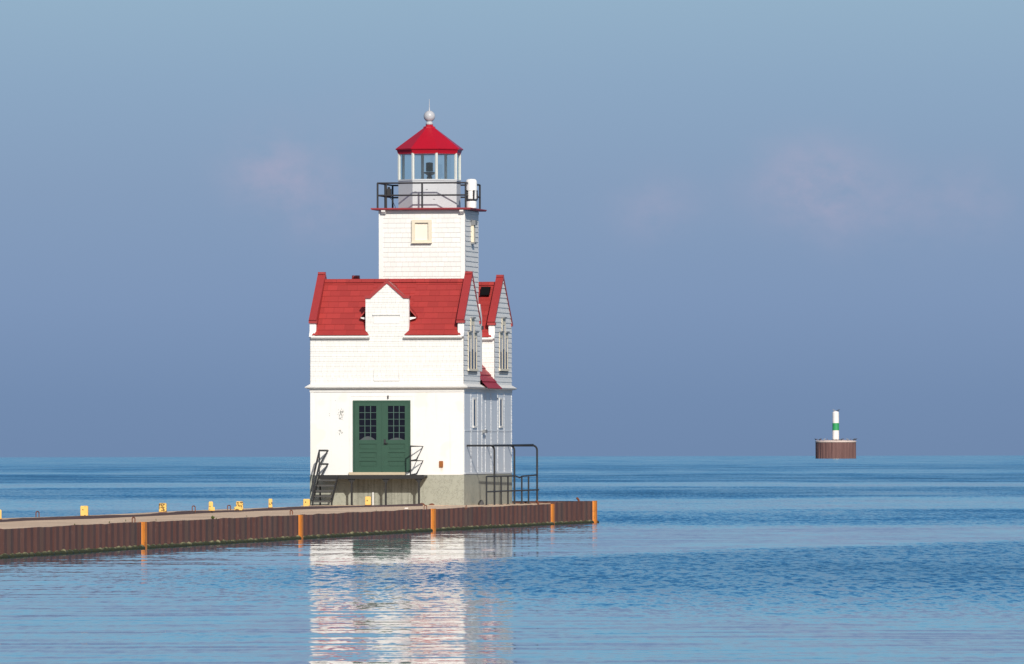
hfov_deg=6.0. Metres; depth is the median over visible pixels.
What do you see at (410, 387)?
lighthouse
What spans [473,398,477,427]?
side window
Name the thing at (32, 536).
pier
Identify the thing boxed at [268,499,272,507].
bollard
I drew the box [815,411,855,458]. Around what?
harbor beacon
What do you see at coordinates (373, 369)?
boarded window
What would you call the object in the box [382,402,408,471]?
door
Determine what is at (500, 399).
side window
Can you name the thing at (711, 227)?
sky
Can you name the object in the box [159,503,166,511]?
bollard
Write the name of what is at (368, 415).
door
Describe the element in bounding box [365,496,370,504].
bollard
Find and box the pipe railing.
[467,444,538,504]
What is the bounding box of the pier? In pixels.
[0,501,598,558]
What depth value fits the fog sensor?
323.92 m
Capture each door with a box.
[355,402,381,471]
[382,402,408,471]
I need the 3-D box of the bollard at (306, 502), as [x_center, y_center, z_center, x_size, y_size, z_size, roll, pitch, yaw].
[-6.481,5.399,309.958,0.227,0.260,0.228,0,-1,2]
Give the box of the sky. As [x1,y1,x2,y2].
[0,0,1023,456]
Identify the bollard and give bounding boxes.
[80,506,87,515]
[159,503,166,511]
[209,502,214,510]
[234,501,242,509]
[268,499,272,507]
[303,499,309,505]
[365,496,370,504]
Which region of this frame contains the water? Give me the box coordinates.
[0,456,1023,663]
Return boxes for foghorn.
[385,184,395,207]
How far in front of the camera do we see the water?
195.44 m
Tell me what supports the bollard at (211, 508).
on the pier
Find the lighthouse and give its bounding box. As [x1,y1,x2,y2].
[305,99,516,505]
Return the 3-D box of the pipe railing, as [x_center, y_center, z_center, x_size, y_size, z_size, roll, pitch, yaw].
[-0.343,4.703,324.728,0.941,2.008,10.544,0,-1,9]
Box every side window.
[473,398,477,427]
[499,398,503,427]
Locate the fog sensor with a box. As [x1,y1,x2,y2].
[466,179,477,207]
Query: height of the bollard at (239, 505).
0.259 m
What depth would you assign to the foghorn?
325.38 m
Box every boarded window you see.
[373,369,399,380]
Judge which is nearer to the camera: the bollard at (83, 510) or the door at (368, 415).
the bollard at (83, 510)

